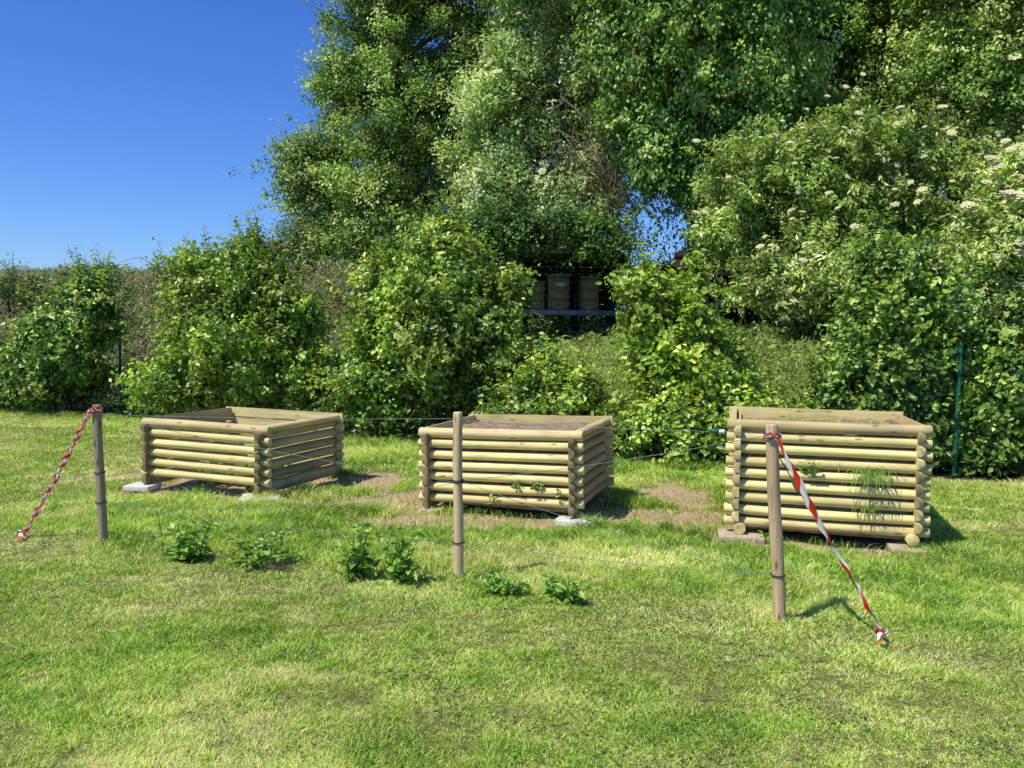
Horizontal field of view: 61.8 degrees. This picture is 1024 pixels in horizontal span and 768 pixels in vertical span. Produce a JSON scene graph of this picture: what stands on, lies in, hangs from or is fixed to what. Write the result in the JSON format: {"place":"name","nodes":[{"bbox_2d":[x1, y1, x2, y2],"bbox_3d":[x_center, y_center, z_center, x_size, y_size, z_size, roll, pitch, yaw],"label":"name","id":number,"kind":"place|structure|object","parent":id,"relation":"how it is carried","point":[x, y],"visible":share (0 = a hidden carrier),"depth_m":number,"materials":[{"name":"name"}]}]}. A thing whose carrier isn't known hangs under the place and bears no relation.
{"place":"outdoors","nodes":[
{"label":"outdoors","id":0,"kind":"place"},
{"bbox_2d":[258,557,298,572],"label":"dry tuft","id":1,"kind":"object","parent":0,"point":[285,568],"visible":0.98,"depth_m":5.87,"materials":[{"name":"brown plant"}]},
{"bbox_2d":[0,0,966,319],"label":"sky","id":2,"kind":"structure","parent":0,"point":[122,122],"materials":[{"name":"blue"}]},
{"bbox_2d":[0,295,1023,767],"bbox_3d":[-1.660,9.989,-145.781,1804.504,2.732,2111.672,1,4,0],"label":"ground","id":3,"kind":"structure","parent":0,"point":[382,481],"depth_m":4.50,"materials":[{"name":"green plant"}]},
{"bbox_2d":[0,321,15,398],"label":"hedge shrub","id":4,"kind":"object","parent":3,"relation":"on","point":[3,340],"visible":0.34,"depth_m":15.91,"materials":[{"name":"green plant"}]},
{"bbox_2d":[0,243,125,335],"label":"undergrowth bush","id":5,"kind":"object","parent":3,"relation":"on","point":[8,287],"visible":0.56,"depth_m":23.07,"materials":[{"name":"green plant"}]},
{"bbox_2d":[0,250,139,414],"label":"hedge shrub","id":6,"kind":"object","parent":3,"relation":"on","point":[48,356],"visible":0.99,"depth_m":15.22,"materials":[{"name":"green plant"}]},
{"bbox_2d":[92,405,107,545],"bbox_3d":[-3.095,0.815,6.441,0.099,1.321,0.081,1,4,0],"label":"fence post","id":7,"kind":"object","parent":3,"relation":"on","point":[101,500],"visible":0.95,"depth_m":6.41,"materials":[{"name":"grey wood"}]},
{"bbox_2d":[18,405,102,539],"bbox_3d":[-3.462,0.675,6.503,0.815,1.061,0.161,2,4,18],"label":"barrier tape","id":8,"kind":"object","parent":7,"relation":"attached to","point":[65,458],"visible":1,"depth_m":6.53,"materials":[{"name":"plastic"}]},
{"bbox_2d":[103,414,451,419],"bbox_3d":[-1.732,0.228,6.050,2.751,0.089,0.007,2,4,15],"label":"fence string","id":9,"kind":"object","parent":7,"relation":"attached to","point":[259,418],"visible":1,"depth_m":6.05,"materials":[{"name":"grey metal"}]},
{"bbox_2d":[107,483,451,508],"bbox_3d":[-1.727,0.780,6.087,2.741,0.324,0.009,2,4,15],"label":"fence string","id":10,"kind":"object","parent":7,"relation":"attached to","point":[278,506],"visible":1,"depth_m":6.07,"materials":[{"name":"grey metal"}]},
{"bbox_2d":[109,503,451,542],"bbox_3d":[-1.728,0.982,6.100,2.746,0.089,0.008,2,4,15],"label":"fence string","id":11,"kind":"object","parent":7,"relation":"attached to","point":[276,526],"visible":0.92,"depth_m":6.09,"materials":[{"name":"grey metal"}]},
{"bbox_2d":[123,482,161,491],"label":"concrete slab","id":12,"kind":"structure","parent":3,"relation":"on","point":[139,486],"depth_m":8.57,"materials":[{"name":"grey concrete"}]},
{"bbox_2d":[152,511,163,552],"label":"weed","id":13,"kind":"object","parent":3,"relation":"on","point":[156,534],"visible":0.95,"depth_m":6.31,"materials":[{"name":"green plant"}]},
{"bbox_2d":[155,519,219,562],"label":"weed","id":14,"kind":"object","parent":3,"relation":"on","point":[191,549],"visible":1,"depth_m":6.09,"materials":[{"name":"green plant"}]},
{"bbox_2d":[0,248,393,385],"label":"bramble leaves","id":15,"kind":"object","parent":3,"relation":"on","point":[133,272],"visible":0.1,"depth_m":20.84,"materials":[{"name":"green plant"}]},
{"bbox_2d":[190,460,239,486],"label":"weed","id":16,"kind":"object","parent":3,"relation":"on","point":[207,483],"visible":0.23,"depth_m":8.98,"materials":[{"name":"green plant"}]},
{"bbox_2d":[108,206,354,419],"bbox_3d":[-4.472,-0.994,13.680,4.000,3.655,2.436,2,4,14],"label":"hedge shrub","id":17,"kind":"object","parent":3,"relation":"on","point":[247,323],"visible":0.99,"depth_m":13.51,"materials":[{"name":"green plant"}]},
{"bbox_2d":[138,203,341,290],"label":"undergrowth bush","id":18,"kind":"object","parent":3,"relation":"on","point":[278,244],"visible":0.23,"depth_m":21.90,"materials":[{"name":"green plant"}]},
{"bbox_2d":[236,456,278,492],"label":"weed","id":19,"kind":"object","parent":3,"relation":"on","point":[247,487],"visible":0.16,"depth_m":8.62,"materials":[{"name":"green plant"}]},
{"bbox_2d":[235,444,280,476],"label":"weed","id":20,"kind":"object","parent":3,"relation":"on","point":[252,465],"visible":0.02,"depth_m":9.42,"materials":[{"name":"green plant"}]},
{"bbox_2d":[239,493,280,503],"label":"concrete slab","id":21,"kind":"structure","parent":3,"relation":"on","point":[278,497],"depth_m":8.11,"materials":[{"name":"grey concrete"}]},
{"bbox_2d":[140,406,344,495],"bbox_3d":[-2.808,0.668,9.044,1.567,0.689,1.472,2,4,21],"label":"log crate","id":22,"kind":"object","parent":21,"relation":"on","point":[187,454],"visible":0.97,"depth_m":8.60,"materials":[{"name":"brown wood"}]},
{"bbox_2d":[221,526,304,569],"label":"weed","id":23,"kind":"object","parent":3,"relation":"on","point":[260,554],"visible":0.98,"depth_m":6.01,"materials":[{"name":"green plant"}]},
{"bbox_2d":[259,527,270,546],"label":"weed","id":24,"kind":"object","parent":3,"relation":"on","point":[266,536],"visible":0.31,"depth_m":6.44,"materials":[{"name":"green plant"}]},
{"bbox_2d":[276,213,424,289],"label":"undergrowth bush","id":25,"kind":"object","parent":3,"relation":"on","point":[351,252],"visible":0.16,"depth_m":21.91,"materials":[{"name":"green plant"}]},
{"bbox_2d":[336,519,386,583],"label":"weed","id":26,"kind":"object","parent":3,"relation":"on","point":[355,565],"visible":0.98,"depth_m":5.73,"materials":[{"name":"green plant"}]},
{"bbox_2d":[223,0,524,263],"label":"broadleaf tree","id":27,"kind":"object","parent":3,"relation":"on","point":[395,95],"visible":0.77,"depth_m":22.66,"materials":[{"name":"green plant"}]},
{"bbox_2d":[379,525,429,584],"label":"weed","id":28,"kind":"object","parent":3,"relation":"on","point":[399,563],"visible":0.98,"depth_m":5.66,"materials":[{"name":"green plant"}]},
{"bbox_2d":[314,188,549,440],"bbox_3d":[-1.093,-0.937,12.440,3.550,3.803,2.493,1,4,0],"label":"hedge shrub","id":29,"kind":"object","parent":3,"relation":"on","point":[446,296],"visible":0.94,"depth_m":12.21,"materials":[{"name":"green plant"}]},
{"bbox_2d":[417,505,446,513],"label":"concrete slab","id":30,"kind":"structure","parent":3,"relation":"on","point":[435,507],"depth_m":7.84,"materials":[{"name":"grey concrete"}]},
{"bbox_2d":[418,414,613,516],"bbox_3d":[0.083,0.731,8.298,1.571,0.756,1.462,0,3,18],"label":"log crate","id":31,"kind":"object","parent":30,"relation":"on","point":[585,484],"visible":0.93,"depth_m":7.72,"materials":[{"name":"brown wood"}]},
{"bbox_2d":[482,494,499,505],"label":"seedling","id":32,"kind":"object","parent":31,"relation":"on","point":[490,495],"visible":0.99,"depth_m":7.68,"materials":[{"name":"green plant"}]},
{"bbox_2d":[434,421,601,512],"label":"soil","id":33,"kind":"structure","parent":31,"relation":"in","point":[518,426],"depth_m":7.80,"materials":[{"name":"brown soil"}]},
{"bbox_2d":[511,479,524,490],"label":"seedling","id":34,"kind":"object","parent":31,"relation":"on","point":[515,485],"visible":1,"depth_m":7.62,"materials":[{"name":"green plant"}]},
{"bbox_2d":[529,479,544,491],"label":"seedling","id":35,"kind":"object","parent":31,"relation":"on","point":[535,486],"visible":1,"depth_m":7.52,"materials":[{"name":"green plant"}]},
{"bbox_2d":[452,412,463,578],"bbox_3d":[-0.361,0.875,5.741,0.085,1.380,0.079,1,4,0],"label":"fence post","id":36,"kind":"object","parent":3,"relation":"on","point":[458,481],"visible":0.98,"depth_m":5.71,"materials":[{"name":"brown wood"}]},
{"bbox_2d":[103,416,450,481],"bbox_3d":[-1.732,0.448,6.064,2.758,0.329,0.009,2,4,15],"label":"fence string","id":37,"kind":"object","parent":36,"relation":"attached to","point":[279,452],"visible":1,"depth_m":6.04,"materials":[{"name":"grey metal"}]},
{"bbox_2d":[464,436,762,480],"bbox_3d":[0.565,0.471,5.316,1.936,0.434,0.008,3,4,24],"label":"fence string","id":38,"kind":"object","parent":36,"relation":"attached to","point":[613,461],"visible":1,"depth_m":5.29,"materials":[{"name":"grey metal"}]},
{"bbox_2d":[464,482,769,574],"bbox_3d":[0.590,0.881,5.344,1.992,0.374,0.009,3,4,23],"label":"fence string","id":39,"kind":"object","parent":36,"relation":"attached to","point":[617,533],"visible":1,"depth_m":5.32,"materials":[{"name":"grey metal"}]},
{"bbox_2d":[464,542,770,575],"bbox_3d":[0.589,1.091,5.358,1.986,0.046,0.009,3,4,23],"label":"fence string","id":40,"kind":"object","parent":36,"relation":"attached to","point":[623,562],"visible":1,"depth_m":5.30,"materials":[{"name":"grey"}]},
{"bbox_2d":[470,570,529,597],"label":"weed","id":41,"kind":"object","parent":3,"relation":"on","point":[501,587],"visible":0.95,"depth_m":5.42,"materials":[{"name":"green plant"}]},
{"bbox_2d":[0,275,1023,477],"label":"undergrowth","id":42,"kind":"object","parent":3,"relation":"on","point":[534,327],"visible":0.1,"depth_m":16.76,"materials":[{"name":"green plant"}]},
{"bbox_2d":[0,325,1023,477],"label":"wire fence","id":43,"kind":"object","parent":3,"relation":"on","point":[957,416],"visible":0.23,"depth_m":10.29,"materials":[{"name":"green metal"}]},
{"bbox_2d":[410,0,669,334],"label":"broadleaf tree","id":44,"kind":"object","parent":3,"relation":"on","point":[518,90],"visible":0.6,"depth_m":20.39,"materials":[{"name":"green plant"}]},
{"bbox_2d":[504,75,684,264],"bbox_3d":[1.964,-4.810,19.817,3.916,4.637,3.269,-2,5,-40],"label":"dead branch","id":45,"kind":"object","parent":44,"relation":"hanging from","point":[601,164],"visible":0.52,"depth_m":19.69,"materials":[{"name":"plant"}]},
{"bbox_2d":[471,331,628,452],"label":"hedge shrub","id":46,"kind":"object","parent":3,"relation":"on","point":[546,386],"visible":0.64,"depth_m":11.46,"materials":[{"name":"green plant"}]},
{"bbox_2d":[434,177,672,278],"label":"undergrowth bush","id":47,"kind":"object","parent":3,"relation":"on","point":[592,236],"visible":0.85,"depth_m":16.62,"materials":[{"name":"green plant"}]},
{"bbox_2d":[540,568,585,605],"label":"weed","id":48,"kind":"object","parent":3,"relation":"on","point":[569,591],"visible":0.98,"depth_m":5.31,"materials":[{"name":"green plant"}]},
{"bbox_2d":[518,247,625,338],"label":"bee shed","id":49,"kind":"structure","parent":3,"relation":"on","point":[606,311],"depth_m":17.90,"materials":[{"name":"black wood"}]},
{"bbox_2d":[528,281,545,309],"bbox_3d":[0.508,-1.866,18.121,0.376,0.608,0.510,1,4,0],"label":"beehive","id":50,"kind":"object","parent":49,"relation":"on","point":[539,285],"visible":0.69,"depth_m":17.93,"materials":[{"name":"brown wood"}]},
{"bbox_2d":[547,275,570,309],"bbox_3d":[0.978,-1.925,18.116,0.477,0.742,0.510,1,4,0],"label":"beehive","id":51,"kind":"object","parent":49,"relation":"on","point":[558,292],"visible":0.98,"depth_m":17.92,"materials":[{"name":"brown wood"}]},
{"bbox_2d":[579,276,599,309],"bbox_3d":[1.598,-1.904,18.117,0.477,0.720,0.510,1,4,0],"label":"beehive","id":52,"kind":"object","parent":49,"relation":"on","point":[588,293],"visible":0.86,"depth_m":17.92,"materials":[{"name":"brown wood"}]},
{"bbox_2d":[483,239,665,332],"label":"undergrowth bush","id":53,"kind":"object","parent":3,"relation":"on","point":[618,267],"visible":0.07,"depth_m":20.03,"materials":[{"name":"green plant"}]},
{"bbox_2d":[554,514,595,526],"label":"concrete slab","id":54,"kind":"structure","parent":3,"relation":"on","point":[565,520],"depth_m":7.37,"materials":[{"name":"grey concrete"}]},
{"bbox_2d":[381,319,838,432],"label":"bank weeds","id":55,"kind":"object","parent":3,"relation":"on","point":[594,354],"visible":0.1,"depth_m":13.31,"materials":[{"name":"green plant"}]},
{"bbox_2d":[352,310,955,432],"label":"bank nettles","id":56,"kind":"object","parent":3,"relation":"on","point":[761,358],"visible":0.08,"depth_m":13.50,"materials":[{"name":"green plant"}]},
{"bbox_2d":[590,361,794,468],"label":"hedge shrub","id":57,"kind":"object","parent":3,"relation":"on","point":[674,412],"visible":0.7,"depth_m":10.64,"materials":[{"name":"green plant"}]},
{"bbox_2d":[595,232,809,457],"bbox_3d":[2.425,-0.429,11.171,2.718,3.078,1.541,1,4,0],"label":"hedge shrub","id":58,"kind":"object","parent":3,"relation":"on","point":[689,320],"visible":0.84,"depth_m":11.00,"materials":[{"name":"green plant"}]},
{"bbox_2d":[665,252,751,340],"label":"bee shed","id":59,"kind":"structure","parent":3,"relation":"on","point":[678,257],"depth_m":18.08,"materials":[{"name":"black wood"}]},
{"bbox_2d":[715,282,743,301],"bbox_3d":[4.661,-1.948,18.311,0.550,0.436,0.510,1,4,0],"label":"beehive","id":60,"kind":"object","parent":59,"relation":"on","point":[727,284],"visible":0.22,"depth_m":18.11,"materials":[{"name":"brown wood"}]},
{"bbox_2d":[557,0,865,334],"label":"maple tree","id":61,"kind":"object","parent":3,"relation":"on","point":[673,76],"visible":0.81,"depth_m":18.29,"materials":[{"name":"green plant"}]},
{"bbox_2d":[637,233,809,325],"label":"undergrowth bush","id":62,"kind":"object","parent":3,"relation":"on","point":[667,272],"visible":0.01,"depth_m":20.10,"materials":[{"name":"green plant"}]},
{"bbox_2d":[717,528,764,544],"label":"concrete slab","id":63,"kind":"structure","parent":3,"relation":"on","point":[733,535],"depth_m":6.95,"materials":[{"name":"grey concrete"}]},
{"bbox_2d":[757,530,769,543],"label":"seedling","id":64,"kind":"object","parent":3,"relation":"on","point":[768,536],"visible":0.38,"depth_m":6.89,"materials":[{"name":"green plant"}]},
{"bbox_2d":[764,423,785,625],"bbox_3d":[1.527,0.937,4.951,0.182,1.424,0.087,1,4,0],"label":"fence post","id":65,"kind":"object","parent":3,"relation":"on","point":[776,533],"visible":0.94,"depth_m":4.92,"materials":[{"name":"brown wood"}]},
{"bbox_2d":[467,421,764,432],"bbox_3d":[0.564,0.262,5.303,1.939,0.054,0.008,3,4,24],"label":"fence string","id":66,"kind":"object","parent":65,"relation":"attached to","point":[601,427],"visible":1,"depth_m":5.31,"materials":[{"name":"grey metal"}]},
{"bbox_2d":[709,429,724,433],"bbox_3d":[1.202,0.277,5.018,0.091,0.027,0.028,3,4,24],"label":"string tensioner","id":67,"kind":"object","parent":66,"relation":"attached to","point":[721,431],"visible":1,"depth_m":5.01,"materials":[{"name":"green plastic"}]},
{"bbox_2d":[762,431,885,642],"bbox_3d":[1.754,0.831,4.814,0.702,1.107,0.200,3,4,31],"label":"barrier tape","id":68,"kind":"object","parent":65,"relation":"attached to","point":[799,484],"visible":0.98,"depth_m":4.83,"materials":[{"name":"plastic"}]},
{"bbox_2d":[779,457,880,626],"bbox_3d":[1.783,0.859,4.871,0.645,1.028,0.012,2,4,21],"label":"guy rope","id":69,"kind":"object","parent":65,"relation":"attached to","point":[828,541],"visible":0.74,"depth_m":4.86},
{"bbox_2d":[790,477,801,495],"bbox_3d":[1.632,0.588,4.918,0.070,0.103,0.053,1,4,0],"label":"rope tensioner","id":70,"kind":"object","parent":69,"relation":"attached to","point":[792,482],"visible":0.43,"depth_m":4.91,"materials":[{"name":"green plastic"}]},
{"bbox_2d":[752,340,882,420],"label":"hedge shrub","id":71,"kind":"object","parent":3,"relation":"on","point":[809,400],"visible":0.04,"depth_m":10.72,"materials":[{"name":"green plant"}]},
{"bbox_2d":[724,406,932,546],"bbox_3d":[2.683,0.741,7.500,1.566,0.961,1.467,2,3,15],"label":"log crate","id":72,"kind":"object","parent":3,"relation":"on","point":[917,520],"visible":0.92,"depth_m":6.86,"materials":[{"name":"brown wood"}]},
{"bbox_2d":[798,459,821,473],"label":"seedling","id":73,"kind":"object","parent":72,"relation":"on","point":[811,470],"visible":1,"depth_m":6.85,"materials":[{"name":"green plant"}]},
{"bbox_2d":[739,418,914,539],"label":"soil","id":74,"kind":"structure","parent":72,"relation":"in","point":[835,483],"depth_m":6.92,"materials":[{"name":"brown soil"}]},
{"bbox_2d":[760,413,797,420],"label":"grass tuft","id":75,"kind":"object","parent":74,"relation":"on","point":[780,418],"visible":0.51,"depth_m":7.32,"materials":[{"name":"green plant"}]},
{"bbox_2d":[776,409,803,420],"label":"grass tuft","id":76,"kind":"object","parent":74,"relation":"on","point":[793,414],"visible":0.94,"depth_m":7.87,"materials":[{"name":"green plant"}]},
{"bbox_2d":[812,412,841,422],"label":"grass tuft","id":77,"kind":"object","parent":74,"relation":"on","point":[831,418],"visible":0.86,"depth_m":7.50,"materials":[{"name":"green plant"}]},
{"bbox_2d":[855,417,889,423],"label":"grass tuft","id":78,"kind":"object","parent":74,"relation":"on","point":[870,421],"visible":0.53,"depth_m":7.24,"materials":[{"name":"green plant"}]},
{"bbox_2d":[851,502,888,517],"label":"grass tuft","id":79,"kind":"object","parent":72,"relation":"in","point":[870,509],"visible":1,"depth_m":6.73,"materials":[{"name":"green plant"}]},
{"bbox_2d":[838,463,905,493],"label":"grass tuft","id":80,"kind":"object","parent":72,"relation":"hanging from","point":[876,473],"visible":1,"depth_m":6.66,"materials":[{"name":"green plant"}]},
{"bbox_2d":[679,72,1003,343],"bbox_3d":[6.181,-3.048,15.798,6.235,4.953,3.351,1,4,0],"label":"elder bush","id":81,"kind":"object","parent":3,"relation":"on","point":[918,163],"visible":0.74,"depth_m":15.17,"materials":[{"name":"green plant"}]},
{"bbox_2d":[705,211,981,348],"bbox_3d":[5.557,-1.447,14.467,4.520,2.922,2.643,1,4,0],"label":"elder bush","id":82,"kind":"object","parent":3,"relation":"on","point":[792,288],"visible":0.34,"depth_m":14.19,"materials":[{"name":"green plant"}]},
{"bbox_2d":[765,0,956,245],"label":"broadleaf tree","id":83,"kind":"object","parent":3,"relation":"on","point":[861,52],"visible":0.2,"depth_m":20.87,"materials":[{"name":"green plant"}]},
{"bbox_2d":[882,630,902,638],"bbox_3d":[2.109,1.481,4.766,0.125,0.232,0.009,1,4,0],"label":"tent peg","id":84,"kind":"object","parent":3,"relation":"on","point":[892,631],"visible":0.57,"depth_m":4.76,"materials":[{"name":"metal"}]},
{"bbox_2d":[801,207,992,472],"bbox_3d":[4.827,-0.431,10.645,2.315,3.546,1.947,1,4,0],"label":"hedge shrub","id":85,"kind":"object","parent":3,"relation":"on","point":[901,299],"visible":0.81,"depth_m":10.32,"materials":[{"name":"green plant"}]},
{"bbox_2d":[886,542,932,556],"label":"concrete slab","id":86,"kind":"structure","parent":3,"relation":"on","point":[893,546],"depth_m":6.66,"materials":[{"name":"grey concrete"}]},
{"bbox_2d":[805,189,1018,316],"bbox_3d":[8.713,-2.593,17.387,6.483,3.459,2.700,1,4,0],"label":"undergrowth bush","id":87,"kind":"object","parent":3,"relation":"on","point":[932,237],"depth_m":17.09,"materials":[{"name":"green plant"}]},
{"bbox_2d":[839,0,1023,199],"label":"broadleaf tree","id":88,"kind":"object","parent":3,"relation":"on","point":[967,63],"visible":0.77,"depth_m":17.95,"materials":[{"name":"green plant"}]},
{"bbox_2d":[919,123,1023,342],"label":"elder bush","id":89,"kind":"object","parent":3,"relation":"on","point":[998,217],"visible":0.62,"depth_m":13.37,"materials":[{"name":"green plant"}]},
{"bbox_2d":[928,275,1023,477],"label":"hedge shrub","id":90,"kind":"object","parent":3,"relation":"on","point":[998,335],"visible":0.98,"depth_m":10.01,"materials":[{"name":"green plant"}]}
]}

